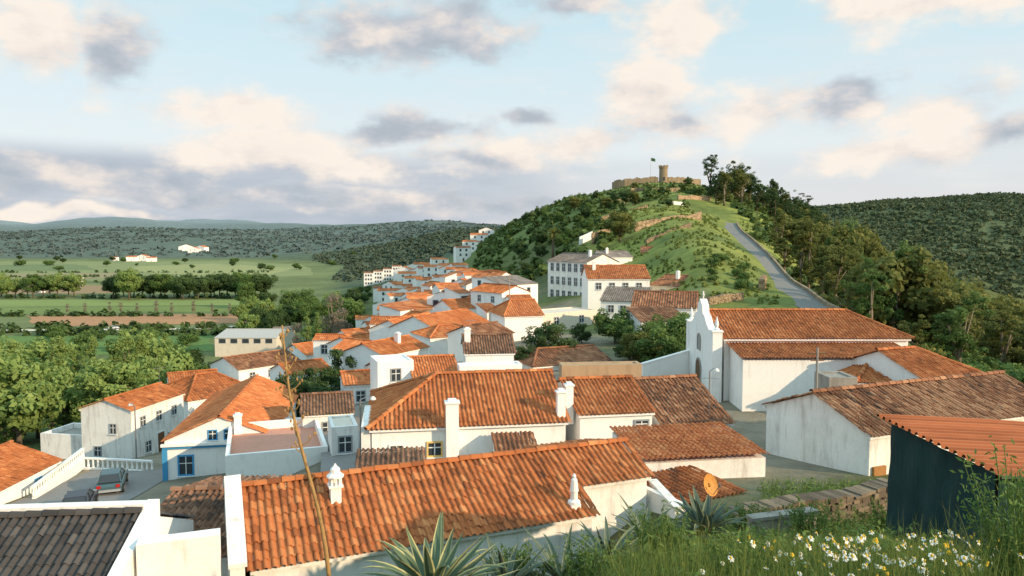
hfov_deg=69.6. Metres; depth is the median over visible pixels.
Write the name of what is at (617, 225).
olive tree
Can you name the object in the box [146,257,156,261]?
white house
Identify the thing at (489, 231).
white house
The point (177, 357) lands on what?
broadleaf tree
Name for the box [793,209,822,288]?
eucalyptus tree
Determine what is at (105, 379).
broadleaf tree
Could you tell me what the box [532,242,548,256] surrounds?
evergreen tree
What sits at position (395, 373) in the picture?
window
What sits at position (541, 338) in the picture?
evergreen tree
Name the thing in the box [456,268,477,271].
white house
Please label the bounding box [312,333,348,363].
white house
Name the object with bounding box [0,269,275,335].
valley hedges
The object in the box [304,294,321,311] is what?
broadleaf tree
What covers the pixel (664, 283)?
white house
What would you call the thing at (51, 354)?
poplar tree
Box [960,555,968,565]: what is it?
daisy
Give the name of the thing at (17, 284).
broadleaf tree
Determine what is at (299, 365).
white house
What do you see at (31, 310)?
field
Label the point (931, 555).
daisy
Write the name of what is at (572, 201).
olive tree
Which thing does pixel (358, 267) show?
hillside scrub
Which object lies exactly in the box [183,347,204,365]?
evergreen tree
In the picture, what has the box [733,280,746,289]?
bush
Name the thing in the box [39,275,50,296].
broadleaf tree
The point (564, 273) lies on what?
white house
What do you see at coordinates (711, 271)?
bush
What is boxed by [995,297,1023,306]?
olive tree
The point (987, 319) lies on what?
eucalyptus tree
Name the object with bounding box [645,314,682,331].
broadleaf tree
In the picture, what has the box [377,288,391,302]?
white house
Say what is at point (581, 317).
window
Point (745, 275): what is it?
bush
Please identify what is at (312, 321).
evergreen tree
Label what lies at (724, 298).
ruined wall
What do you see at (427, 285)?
white house
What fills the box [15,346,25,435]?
poplar tree
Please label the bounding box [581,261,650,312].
white house
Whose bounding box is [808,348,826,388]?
utility pole
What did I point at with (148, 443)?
window
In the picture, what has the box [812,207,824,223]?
eucalyptus tree
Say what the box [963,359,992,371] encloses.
bush
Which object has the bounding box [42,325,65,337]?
bush
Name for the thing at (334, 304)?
broadleaf tree
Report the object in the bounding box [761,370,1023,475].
white house
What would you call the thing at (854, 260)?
eucalyptus tree
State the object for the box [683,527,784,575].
leafy shrub
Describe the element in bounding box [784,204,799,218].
eucalyptus tree
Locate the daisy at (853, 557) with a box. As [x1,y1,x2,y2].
[848,553,858,575]
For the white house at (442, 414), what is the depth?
37.39 m
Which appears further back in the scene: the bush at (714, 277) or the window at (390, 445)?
the bush at (714, 277)
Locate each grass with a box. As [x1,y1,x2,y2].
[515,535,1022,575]
[586,181,702,196]
[599,473,968,575]
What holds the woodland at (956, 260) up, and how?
on the ground at (320, 283)
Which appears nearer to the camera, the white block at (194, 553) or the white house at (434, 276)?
the white block at (194, 553)
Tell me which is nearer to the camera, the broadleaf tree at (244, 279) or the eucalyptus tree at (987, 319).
the eucalyptus tree at (987, 319)
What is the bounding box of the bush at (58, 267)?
[53,266,63,269]
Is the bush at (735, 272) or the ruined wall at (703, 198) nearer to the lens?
the bush at (735, 272)
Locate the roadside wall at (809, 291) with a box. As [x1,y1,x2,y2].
[736,222,839,307]
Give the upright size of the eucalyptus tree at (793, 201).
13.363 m
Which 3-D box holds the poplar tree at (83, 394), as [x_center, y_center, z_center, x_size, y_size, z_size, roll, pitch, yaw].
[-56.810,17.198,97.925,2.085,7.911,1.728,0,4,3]
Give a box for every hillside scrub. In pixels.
[312,226,499,281]
[473,181,817,280]
[607,204,805,317]
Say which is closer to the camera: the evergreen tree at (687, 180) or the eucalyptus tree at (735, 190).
the eucalyptus tree at (735, 190)
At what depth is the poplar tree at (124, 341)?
109.66 m
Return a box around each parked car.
[61,488,98,502]
[95,467,128,493]
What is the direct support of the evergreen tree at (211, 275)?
on the ground at (320, 283)
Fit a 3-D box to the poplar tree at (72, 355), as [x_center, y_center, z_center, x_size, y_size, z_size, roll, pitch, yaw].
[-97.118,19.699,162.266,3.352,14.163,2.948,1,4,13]
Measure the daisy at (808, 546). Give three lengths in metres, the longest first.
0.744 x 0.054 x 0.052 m
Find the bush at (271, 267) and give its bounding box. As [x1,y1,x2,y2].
[262,265,274,270]
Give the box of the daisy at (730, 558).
[728,556,735,574]
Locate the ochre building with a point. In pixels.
(633, 368)
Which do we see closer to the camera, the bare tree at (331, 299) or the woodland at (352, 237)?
the bare tree at (331, 299)
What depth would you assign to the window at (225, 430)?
51.22 m
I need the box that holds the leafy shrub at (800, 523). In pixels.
[779,498,830,540]
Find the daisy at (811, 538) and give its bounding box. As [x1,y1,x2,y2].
[808,535,817,574]
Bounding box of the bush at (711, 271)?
[705,267,717,275]
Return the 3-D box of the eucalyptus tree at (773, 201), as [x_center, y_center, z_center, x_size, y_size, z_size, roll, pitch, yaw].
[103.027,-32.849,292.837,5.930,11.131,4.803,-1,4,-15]
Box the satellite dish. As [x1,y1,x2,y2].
[704,474,720,509]
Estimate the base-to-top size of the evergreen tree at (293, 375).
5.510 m
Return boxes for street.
[321,404,361,471]
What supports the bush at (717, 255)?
on the ground at (320, 283)
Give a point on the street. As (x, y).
(342, 462)
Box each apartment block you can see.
[364,272,373,285]
[373,270,382,283]
[383,268,391,281]
[392,265,401,278]
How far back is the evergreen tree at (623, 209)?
232.49 m
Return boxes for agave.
[360,512,523,575]
[465,533,555,575]
[520,524,603,575]
[557,516,641,575]
[604,495,681,546]
[665,486,747,543]
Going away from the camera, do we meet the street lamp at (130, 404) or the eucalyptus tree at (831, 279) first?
the street lamp at (130, 404)
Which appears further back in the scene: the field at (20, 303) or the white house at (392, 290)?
the field at (20, 303)
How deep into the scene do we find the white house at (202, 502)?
26.29 m
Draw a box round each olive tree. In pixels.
[567,196,580,208]
[600,197,611,207]
[602,211,638,241]
[619,327,665,362]
[627,190,641,205]
[630,182,638,187]
[771,218,814,247]
[807,243,824,271]
[817,224,886,294]
[825,244,948,330]
[886,289,984,350]
[910,281,996,342]
[933,260,955,289]
[944,276,989,299]
[988,294,1022,315]
[993,316,1023,363]
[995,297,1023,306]
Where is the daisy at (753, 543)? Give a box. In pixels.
[745,540,755,568]
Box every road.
[6,323,261,330]
[724,222,828,307]
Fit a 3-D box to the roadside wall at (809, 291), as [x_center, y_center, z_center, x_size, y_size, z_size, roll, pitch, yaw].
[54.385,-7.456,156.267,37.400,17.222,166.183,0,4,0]
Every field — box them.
[0,261,312,280]
[0,264,92,270]
[0,300,251,306]
[0,317,33,327]
[0,333,213,354]
[1,306,237,313]
[3,285,112,293]
[5,273,117,278]
[27,314,246,325]
[133,264,297,274]
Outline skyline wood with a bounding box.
[776,202,832,255]
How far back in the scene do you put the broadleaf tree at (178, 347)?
130.18 m
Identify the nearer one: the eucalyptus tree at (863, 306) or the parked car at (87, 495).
the parked car at (87, 495)
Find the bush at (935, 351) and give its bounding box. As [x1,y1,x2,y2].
[921,344,946,355]
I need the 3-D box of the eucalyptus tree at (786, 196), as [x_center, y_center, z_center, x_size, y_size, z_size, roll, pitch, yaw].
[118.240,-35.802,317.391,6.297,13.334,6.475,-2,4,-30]
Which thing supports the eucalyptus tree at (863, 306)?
on the ground at (320, 283)
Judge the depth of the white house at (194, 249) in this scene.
1648.99 m
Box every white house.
[0,440,64,504]
[0,499,194,575]
[40,382,185,458]
[126,256,137,260]
[138,254,149,260]
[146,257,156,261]
[160,374,298,480]
[160,474,296,575]
[166,368,217,382]
[166,371,240,418]
[178,244,192,250]
[188,247,200,252]
[197,245,208,250]
[210,348,300,380]
[223,437,655,575]
[267,358,332,387]
[285,341,312,359]
[299,391,354,431]
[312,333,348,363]
[326,332,369,386]
[328,414,357,455]
[331,337,371,390]
[337,327,365,334]
[339,369,369,404]
[341,332,430,369]
[355,315,372,327]
[361,368,570,458]
[362,321,369,326]
[368,312,428,339]
[369,316,401,327]
[370,354,413,389]
[373,286,381,302]
[373,300,383,315]
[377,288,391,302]
[379,300,432,315]
[382,281,401,288]
[384,292,403,302]
[386,288,401,293]
[387,308,488,336]
[393,266,412,280]
[395,287,412,292]
[396,294,431,302]
[397,271,415,280]
[400,292,428,298]
[402,284,412,287]
[402,310,423,315]
[403,276,421,283]
[407,354,457,390]
[410,306,433,312]
[410,324,458,354]
[413,277,427,286]
[414,262,429,267]
[416,266,423,276]
[420,277,431,286]
[421,280,438,291]
[423,264,436,276]
[426,289,444,304]
[427,277,438,281]
[430,257,448,264]
[431,274,443,278]
[431,283,459,293]
[433,298,475,312]
[437,263,449,273]
[438,264,448,273]
[441,271,458,281]
[443,286,470,298]
[445,267,465,273]
[446,321,514,361]
[449,263,468,267]
[451,278,466,282]
[453,246,470,262]
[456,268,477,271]
[456,272,462,279]
[457,361,521,375]
[458,278,471,292]
[460,327,515,362]
[461,271,478,278]
[462,240,480,252]
[469,282,530,306]
[470,233,487,240]
[471,270,510,288]
[475,302,494,319]
[479,227,493,235]
[483,275,537,302]
[486,298,544,340]
[506,294,531,300]
[514,344,612,369]
[547,250,618,296]
[556,375,656,440]
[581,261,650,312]
[594,248,632,264]
[600,286,651,318]
[625,305,681,330]
[627,374,735,430]
[631,290,698,316]
[650,271,688,290]
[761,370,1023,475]
[838,362,932,383]
[847,346,982,380]
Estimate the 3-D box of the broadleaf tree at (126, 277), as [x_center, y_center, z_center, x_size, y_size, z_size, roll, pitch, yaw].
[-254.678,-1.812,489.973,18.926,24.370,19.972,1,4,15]
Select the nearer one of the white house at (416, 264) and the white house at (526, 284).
the white house at (526, 284)
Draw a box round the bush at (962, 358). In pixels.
[950,355,980,364]
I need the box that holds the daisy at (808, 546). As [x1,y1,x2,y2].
[806,544,810,572]
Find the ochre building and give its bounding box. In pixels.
[559,361,641,376]
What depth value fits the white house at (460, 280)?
177.69 m
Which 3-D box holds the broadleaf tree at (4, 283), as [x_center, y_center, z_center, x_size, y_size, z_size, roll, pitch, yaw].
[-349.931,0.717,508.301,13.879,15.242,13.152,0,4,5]
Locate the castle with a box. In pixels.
[612,165,700,188]
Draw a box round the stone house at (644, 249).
[640,246,652,252]
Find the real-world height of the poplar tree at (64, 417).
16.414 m
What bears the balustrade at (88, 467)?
on the ground at (320, 283)
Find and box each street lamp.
[128,403,136,458]
[359,396,375,449]
[709,368,718,375]
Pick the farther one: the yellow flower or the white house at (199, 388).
the white house at (199, 388)
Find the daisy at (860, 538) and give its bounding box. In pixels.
[858,536,863,570]
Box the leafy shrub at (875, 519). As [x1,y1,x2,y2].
[852,496,886,536]
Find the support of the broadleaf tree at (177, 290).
on the ground at (320, 283)
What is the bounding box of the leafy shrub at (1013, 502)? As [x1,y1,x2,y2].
[950,435,1023,575]
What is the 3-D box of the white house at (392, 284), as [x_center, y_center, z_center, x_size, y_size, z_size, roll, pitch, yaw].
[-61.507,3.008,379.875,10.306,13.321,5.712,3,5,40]
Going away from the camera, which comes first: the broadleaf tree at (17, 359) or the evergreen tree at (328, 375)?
the evergreen tree at (328, 375)
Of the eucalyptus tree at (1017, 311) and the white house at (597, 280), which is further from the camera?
the white house at (597, 280)
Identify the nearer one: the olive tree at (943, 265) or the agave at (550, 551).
the agave at (550, 551)
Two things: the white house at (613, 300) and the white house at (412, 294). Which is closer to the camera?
the white house at (613, 300)
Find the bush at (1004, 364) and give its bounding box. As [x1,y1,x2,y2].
[987,358,1023,370]
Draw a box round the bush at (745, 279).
[736,278,749,285]
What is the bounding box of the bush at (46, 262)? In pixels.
[42,260,55,265]
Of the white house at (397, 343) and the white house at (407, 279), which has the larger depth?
the white house at (407, 279)
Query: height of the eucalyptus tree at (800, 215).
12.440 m
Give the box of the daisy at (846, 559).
[842,556,848,575]
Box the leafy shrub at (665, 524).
[629,499,697,561]
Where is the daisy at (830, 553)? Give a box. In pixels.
[826,550,832,575]
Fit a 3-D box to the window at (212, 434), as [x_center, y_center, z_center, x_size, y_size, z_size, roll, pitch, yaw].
[-20.768,10.231,51.033,0.730,0.790,0.118,-1,4,-10]
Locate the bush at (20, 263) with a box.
[13,260,26,265]
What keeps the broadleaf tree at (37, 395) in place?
on the ground at (320, 283)
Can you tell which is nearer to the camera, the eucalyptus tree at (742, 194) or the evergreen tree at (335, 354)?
the evergreen tree at (335, 354)
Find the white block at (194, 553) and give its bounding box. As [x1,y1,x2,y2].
[136,528,221,575]
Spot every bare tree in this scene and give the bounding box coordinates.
[190,301,195,314]
[288,323,302,344]
[318,293,347,333]
[335,307,353,328]
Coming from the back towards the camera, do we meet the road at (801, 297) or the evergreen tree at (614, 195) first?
the evergreen tree at (614, 195)
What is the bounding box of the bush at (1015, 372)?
[997,364,1023,385]
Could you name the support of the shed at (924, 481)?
on the ground at (320, 283)
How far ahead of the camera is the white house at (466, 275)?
186.72 m
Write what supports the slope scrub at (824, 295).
on the ground at (320, 283)
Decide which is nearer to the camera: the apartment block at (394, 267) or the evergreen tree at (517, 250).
the evergreen tree at (517, 250)
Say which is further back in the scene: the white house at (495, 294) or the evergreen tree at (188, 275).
the evergreen tree at (188, 275)
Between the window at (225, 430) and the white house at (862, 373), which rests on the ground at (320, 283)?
the white house at (862, 373)
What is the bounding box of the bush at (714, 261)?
[706,257,720,265]
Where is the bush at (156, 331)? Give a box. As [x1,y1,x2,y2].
[145,326,159,337]
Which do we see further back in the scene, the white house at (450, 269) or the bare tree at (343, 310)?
the white house at (450, 269)
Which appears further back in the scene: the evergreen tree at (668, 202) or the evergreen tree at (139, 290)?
the evergreen tree at (139, 290)
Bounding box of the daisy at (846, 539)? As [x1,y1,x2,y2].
[840,537,848,567]
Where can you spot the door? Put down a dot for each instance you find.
(161, 434)
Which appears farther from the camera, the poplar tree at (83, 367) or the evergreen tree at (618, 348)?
the poplar tree at (83, 367)
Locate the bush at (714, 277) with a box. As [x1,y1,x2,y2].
[707,274,718,281]
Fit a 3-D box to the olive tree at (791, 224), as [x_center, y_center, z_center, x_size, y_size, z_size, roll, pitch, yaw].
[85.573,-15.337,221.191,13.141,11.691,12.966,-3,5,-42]
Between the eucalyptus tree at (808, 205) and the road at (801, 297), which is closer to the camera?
the road at (801, 297)
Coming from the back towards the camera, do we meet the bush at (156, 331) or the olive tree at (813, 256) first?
the bush at (156, 331)
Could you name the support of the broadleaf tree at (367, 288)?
on the ground at (320, 283)
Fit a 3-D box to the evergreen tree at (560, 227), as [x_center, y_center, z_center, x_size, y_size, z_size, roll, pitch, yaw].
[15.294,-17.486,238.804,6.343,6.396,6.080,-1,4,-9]
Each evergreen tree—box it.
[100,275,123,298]
[134,275,146,293]
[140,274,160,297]
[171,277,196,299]
[179,273,197,295]
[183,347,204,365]
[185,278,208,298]
[200,276,221,296]
[208,274,219,293]
[213,272,230,295]
[215,274,237,291]
[247,307,266,320]
[251,273,278,291]
[257,263,265,268]
[259,292,277,307]
[259,314,281,328]
[265,307,291,326]
[275,369,313,387]
[280,303,298,325]
[286,372,332,416]
[301,365,339,390]
[309,314,327,324]
[327,348,356,390]
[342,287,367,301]
[512,240,529,255]
[514,261,534,275]
[514,342,534,360]
[521,212,530,219]
[521,320,579,348]
[532,219,542,226]
[532,226,548,243]
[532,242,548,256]
[549,227,562,238]
[555,224,567,233]
[569,322,591,342]
[580,206,591,217]
[592,191,598,197]
[608,191,619,200]
[612,331,637,360]
[619,190,631,204]
[619,206,627,213]
[629,197,641,204]
[662,199,673,207]
[683,176,692,183]
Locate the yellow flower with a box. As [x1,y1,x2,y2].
[874,537,877,575]
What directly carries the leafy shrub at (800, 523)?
on the ground at (320, 283)
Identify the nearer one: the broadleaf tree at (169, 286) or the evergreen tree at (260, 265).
the broadleaf tree at (169, 286)
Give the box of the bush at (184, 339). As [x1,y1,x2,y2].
[175,333,194,345]
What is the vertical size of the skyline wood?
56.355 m
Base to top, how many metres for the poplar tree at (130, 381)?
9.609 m
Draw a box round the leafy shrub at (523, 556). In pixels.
[486,537,559,575]
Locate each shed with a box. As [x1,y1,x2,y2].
[646,465,747,513]
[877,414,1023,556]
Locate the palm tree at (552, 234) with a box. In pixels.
[546,227,559,257]
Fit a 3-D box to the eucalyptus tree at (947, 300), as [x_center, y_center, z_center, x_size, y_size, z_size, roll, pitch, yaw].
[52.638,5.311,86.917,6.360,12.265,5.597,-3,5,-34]
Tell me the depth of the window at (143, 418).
66.68 m
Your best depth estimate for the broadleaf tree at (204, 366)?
164.72 m
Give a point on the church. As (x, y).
(758, 357)
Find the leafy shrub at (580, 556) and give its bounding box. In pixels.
[545,529,621,575]
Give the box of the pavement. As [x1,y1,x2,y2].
[9,469,162,503]
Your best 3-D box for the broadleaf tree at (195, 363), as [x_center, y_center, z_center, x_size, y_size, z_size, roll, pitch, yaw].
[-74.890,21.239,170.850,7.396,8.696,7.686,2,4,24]
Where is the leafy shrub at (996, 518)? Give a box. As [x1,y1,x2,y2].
[964,481,1023,571]
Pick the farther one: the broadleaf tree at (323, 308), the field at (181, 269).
the field at (181, 269)
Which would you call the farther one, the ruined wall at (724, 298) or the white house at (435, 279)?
the white house at (435, 279)
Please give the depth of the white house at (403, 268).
460.27 m
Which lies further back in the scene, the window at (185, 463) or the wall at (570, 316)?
the wall at (570, 316)
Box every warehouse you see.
[214,328,294,356]
[272,326,292,329]
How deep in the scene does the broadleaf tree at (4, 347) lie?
146.51 m
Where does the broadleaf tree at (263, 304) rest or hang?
on the ground at (320, 283)
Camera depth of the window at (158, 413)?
68.90 m
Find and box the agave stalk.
[275,325,330,575]
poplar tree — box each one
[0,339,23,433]
[0,424,8,443]
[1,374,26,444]
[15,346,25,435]
[44,400,62,429]
[45,337,62,421]
[50,335,77,425]
[62,352,74,407]
[69,345,77,373]
[69,374,76,418]
[78,389,89,422]
[80,343,89,362]
[80,357,92,372]
[82,339,96,359]
[87,336,98,359]
[107,328,142,389]
[122,372,137,390]
[131,335,149,366]
[152,355,164,377]
[160,332,174,346]
[299,312,312,341]
[310,312,321,340]
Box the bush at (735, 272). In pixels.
[731,268,745,276]
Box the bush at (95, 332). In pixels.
[81,329,98,335]
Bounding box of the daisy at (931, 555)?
[928,553,935,574]
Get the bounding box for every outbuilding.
[355,446,426,469]
[609,421,769,477]
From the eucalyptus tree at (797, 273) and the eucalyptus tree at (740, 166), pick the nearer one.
the eucalyptus tree at (797, 273)
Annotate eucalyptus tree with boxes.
[702,154,720,193]
[705,173,726,202]
[708,176,726,198]
[716,167,734,205]
[725,160,751,196]
[726,164,748,191]
[727,177,736,193]
[729,169,747,198]
[731,162,745,202]
[735,170,751,203]
[743,166,763,200]
[751,180,773,205]
[751,183,765,210]
[764,192,777,216]
[765,188,780,215]
[765,212,786,247]
[767,196,779,217]
[769,179,778,201]
[770,227,796,270]
[772,219,788,243]
[776,187,784,200]
[777,190,789,206]
[779,189,796,209]
[782,202,794,214]
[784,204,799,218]
[787,197,799,214]
[787,204,811,220]
[790,225,816,283]
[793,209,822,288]
[794,200,810,215]
[800,233,820,258]
[802,198,816,211]
[802,227,843,298]
[805,210,818,231]
[809,205,828,224]
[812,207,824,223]
[813,213,831,290]
[816,245,855,303]
[820,220,831,245]
[822,281,849,299]
[824,216,857,254]
[826,220,847,294]
[827,218,848,247]
[829,240,864,292]
[829,246,851,300]
[830,267,866,312]
[840,269,895,329]
[845,233,863,274]
[847,237,872,291]
[847,251,879,282]
[855,233,882,259]
[863,240,929,340]
[894,314,930,347]
[929,291,998,367]
[933,281,992,358]
[945,270,962,292]
[948,290,982,352]
[965,305,1023,362]
[969,313,1006,363]
[974,281,989,353]
[979,304,1018,357]
[981,299,1023,361]
[989,294,1013,316]
[992,317,1023,364]
[1011,318,1023,364]
[1017,342,1023,366]
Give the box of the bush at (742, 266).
[737,263,748,270]
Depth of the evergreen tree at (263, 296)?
421.78 m
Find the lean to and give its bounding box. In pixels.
[491,431,536,450]
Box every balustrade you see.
[31,448,84,498]
[83,457,152,470]
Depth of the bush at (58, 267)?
961.79 m
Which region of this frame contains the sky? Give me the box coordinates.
[0,0,1023,224]
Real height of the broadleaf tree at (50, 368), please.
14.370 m
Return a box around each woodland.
[0,219,504,256]
[815,191,1023,298]
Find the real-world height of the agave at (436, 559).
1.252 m
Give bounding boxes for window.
[34,475,42,487]
[94,446,101,457]
[108,424,116,434]
[140,415,146,427]
[146,440,152,453]
[156,409,162,421]
[171,404,176,415]
[177,454,194,477]
[207,430,217,441]
[223,429,232,440]
[320,344,326,354]
[322,421,327,431]
[337,435,353,454]
[356,390,365,402]
[389,444,403,451]
[390,368,401,382]
[427,441,443,458]
[550,276,553,283]
[550,289,553,296]
[554,317,558,324]
[556,263,559,271]
[579,315,584,322]
[596,283,601,289]
[608,305,613,312]
[634,419,649,430]
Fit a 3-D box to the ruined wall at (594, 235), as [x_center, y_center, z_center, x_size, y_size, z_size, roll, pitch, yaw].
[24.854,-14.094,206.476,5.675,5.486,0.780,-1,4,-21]
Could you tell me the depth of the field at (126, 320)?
369.99 m
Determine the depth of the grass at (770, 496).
15.22 m
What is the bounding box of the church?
[686,291,914,410]
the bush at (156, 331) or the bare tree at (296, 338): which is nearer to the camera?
the bare tree at (296, 338)
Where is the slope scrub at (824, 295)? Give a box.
[820,293,1006,368]
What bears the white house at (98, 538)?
on the ground at (320, 283)
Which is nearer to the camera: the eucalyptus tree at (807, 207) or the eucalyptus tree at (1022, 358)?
the eucalyptus tree at (1022, 358)
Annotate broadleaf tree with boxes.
[0,272,10,296]
[0,278,17,293]
[0,335,43,360]
[0,342,28,353]
[0,352,68,445]
[0,353,32,368]
[0,364,66,432]
[1,349,38,428]
[7,277,23,297]
[18,339,46,362]
[21,274,46,297]
[21,356,76,438]
[25,336,83,363]
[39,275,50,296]
[42,272,66,296]
[53,360,97,413]
[62,272,85,296]
[69,358,152,422]
[74,360,81,373]
[98,333,105,338]
[104,326,194,387]
[108,343,189,359]
[113,267,143,299]
[135,361,184,388]
[148,273,173,297]
[167,278,177,297]
[170,277,191,298]
[190,362,200,368]
[194,364,208,369]
[225,272,246,283]
[228,281,237,295]
[229,303,251,318]
[231,274,254,289]
[235,283,255,301]
[235,312,259,328]
[238,295,259,309]
[242,272,259,290]
[252,298,275,318]
[277,289,303,306]
[290,300,313,330]
[299,288,316,304]
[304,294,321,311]
[309,318,332,337]
[310,302,329,319]
[322,291,344,303]
[326,299,364,328]
[329,298,344,312]
[348,299,366,314]
[364,286,371,291]
[534,206,546,215]
[553,212,565,221]
[554,233,573,247]
[563,228,578,238]
[572,214,580,222]
[579,217,593,228]
[581,202,595,213]
[591,307,633,343]
[622,325,646,342]
[630,321,685,361]
[633,321,667,334]
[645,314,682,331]
[648,311,689,352]
[691,185,704,195]
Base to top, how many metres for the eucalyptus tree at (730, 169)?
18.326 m
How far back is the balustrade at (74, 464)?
50.63 m
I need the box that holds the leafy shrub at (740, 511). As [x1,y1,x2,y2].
[721,497,784,536]
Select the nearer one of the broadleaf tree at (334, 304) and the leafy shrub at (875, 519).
the leafy shrub at (875, 519)
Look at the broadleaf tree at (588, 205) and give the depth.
276.80 m
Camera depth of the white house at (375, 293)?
401.39 m
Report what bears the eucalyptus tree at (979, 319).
on the ground at (320, 283)
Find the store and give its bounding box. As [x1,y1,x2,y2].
[814,371,857,388]
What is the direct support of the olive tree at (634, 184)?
on the ground at (320, 283)
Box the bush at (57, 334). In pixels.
[48,330,65,338]
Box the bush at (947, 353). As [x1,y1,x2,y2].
[918,340,952,358]
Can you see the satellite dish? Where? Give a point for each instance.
(711, 485)
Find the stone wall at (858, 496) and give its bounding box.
[721,477,887,529]
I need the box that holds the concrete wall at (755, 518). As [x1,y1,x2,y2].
[746,507,818,536]
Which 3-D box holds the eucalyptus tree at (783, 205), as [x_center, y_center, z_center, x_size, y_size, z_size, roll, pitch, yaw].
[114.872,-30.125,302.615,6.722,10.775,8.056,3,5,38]
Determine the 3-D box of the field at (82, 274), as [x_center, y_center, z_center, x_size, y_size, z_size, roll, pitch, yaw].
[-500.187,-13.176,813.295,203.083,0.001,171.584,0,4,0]
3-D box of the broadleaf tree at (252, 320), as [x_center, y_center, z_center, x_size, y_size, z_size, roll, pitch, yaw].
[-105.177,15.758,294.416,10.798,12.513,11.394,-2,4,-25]
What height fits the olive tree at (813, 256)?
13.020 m
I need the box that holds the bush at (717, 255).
[712,252,724,258]
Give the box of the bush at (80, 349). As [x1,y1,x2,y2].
[75,345,93,358]
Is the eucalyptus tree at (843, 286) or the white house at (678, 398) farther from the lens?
the eucalyptus tree at (843, 286)
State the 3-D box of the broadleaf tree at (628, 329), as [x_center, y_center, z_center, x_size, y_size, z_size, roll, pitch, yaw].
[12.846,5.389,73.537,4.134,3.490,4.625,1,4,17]
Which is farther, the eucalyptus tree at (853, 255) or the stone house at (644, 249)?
the stone house at (644, 249)
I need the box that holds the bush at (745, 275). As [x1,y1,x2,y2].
[736,272,749,279]
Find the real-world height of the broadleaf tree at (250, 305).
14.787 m
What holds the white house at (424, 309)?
on the ground at (320, 283)
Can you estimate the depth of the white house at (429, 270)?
380.51 m
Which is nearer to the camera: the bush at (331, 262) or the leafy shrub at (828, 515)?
the leafy shrub at (828, 515)
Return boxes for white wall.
[579,231,592,244]
[641,349,688,378]
[648,479,681,518]
[672,201,682,204]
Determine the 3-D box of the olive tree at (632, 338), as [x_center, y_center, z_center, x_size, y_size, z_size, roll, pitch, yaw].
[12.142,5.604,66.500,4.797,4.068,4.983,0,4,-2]
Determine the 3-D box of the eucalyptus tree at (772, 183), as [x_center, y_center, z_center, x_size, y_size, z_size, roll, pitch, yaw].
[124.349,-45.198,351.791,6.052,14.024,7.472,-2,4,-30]
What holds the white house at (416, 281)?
on the ground at (320, 283)
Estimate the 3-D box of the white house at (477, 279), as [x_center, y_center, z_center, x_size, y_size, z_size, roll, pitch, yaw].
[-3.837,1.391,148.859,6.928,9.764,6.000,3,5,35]
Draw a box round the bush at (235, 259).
[229,258,239,262]
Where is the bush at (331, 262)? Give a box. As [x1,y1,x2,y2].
[327,260,337,264]
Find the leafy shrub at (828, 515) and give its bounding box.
[784,494,851,536]
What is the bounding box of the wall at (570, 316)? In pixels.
[489,307,596,330]
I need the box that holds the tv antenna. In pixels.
[704,376,718,405]
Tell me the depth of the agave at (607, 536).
11.48 m
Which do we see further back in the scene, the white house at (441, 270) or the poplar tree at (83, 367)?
the white house at (441, 270)
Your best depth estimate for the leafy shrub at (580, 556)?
9.05 m
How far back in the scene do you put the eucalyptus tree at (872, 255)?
120.64 m
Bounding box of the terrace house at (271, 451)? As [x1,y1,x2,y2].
[225,412,327,478]
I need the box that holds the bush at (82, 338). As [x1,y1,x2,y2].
[68,332,95,344]
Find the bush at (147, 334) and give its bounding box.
[137,330,155,338]
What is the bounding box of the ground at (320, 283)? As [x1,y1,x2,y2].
[0,183,1023,558]
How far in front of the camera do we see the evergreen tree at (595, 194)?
345.74 m
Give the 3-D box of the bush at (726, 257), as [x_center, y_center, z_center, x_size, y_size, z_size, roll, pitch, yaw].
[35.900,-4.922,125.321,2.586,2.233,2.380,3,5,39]
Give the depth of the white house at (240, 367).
104.34 m
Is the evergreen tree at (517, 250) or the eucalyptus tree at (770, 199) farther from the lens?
the eucalyptus tree at (770, 199)
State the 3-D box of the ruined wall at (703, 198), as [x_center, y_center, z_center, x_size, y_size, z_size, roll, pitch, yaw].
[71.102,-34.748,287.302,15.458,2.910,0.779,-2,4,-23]
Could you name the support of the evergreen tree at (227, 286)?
on the ground at (320, 283)
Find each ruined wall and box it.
[591,229,609,243]
[601,205,647,219]
[630,188,679,191]
[634,211,701,231]
[645,223,690,243]
[677,195,710,200]
[706,292,743,304]
[758,275,766,290]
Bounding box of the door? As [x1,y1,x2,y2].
[157,429,164,452]
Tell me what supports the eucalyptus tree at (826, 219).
on the ground at (320, 283)
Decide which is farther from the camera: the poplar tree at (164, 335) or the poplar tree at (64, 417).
the poplar tree at (164, 335)
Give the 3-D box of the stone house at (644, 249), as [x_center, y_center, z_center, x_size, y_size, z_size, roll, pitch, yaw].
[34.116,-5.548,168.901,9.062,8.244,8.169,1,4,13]
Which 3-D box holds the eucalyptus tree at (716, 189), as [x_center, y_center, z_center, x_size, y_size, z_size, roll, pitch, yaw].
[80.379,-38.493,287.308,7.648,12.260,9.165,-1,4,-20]
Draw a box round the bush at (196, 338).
[191,335,200,341]
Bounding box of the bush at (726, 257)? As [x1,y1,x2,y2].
[719,253,729,262]
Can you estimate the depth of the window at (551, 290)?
149.90 m

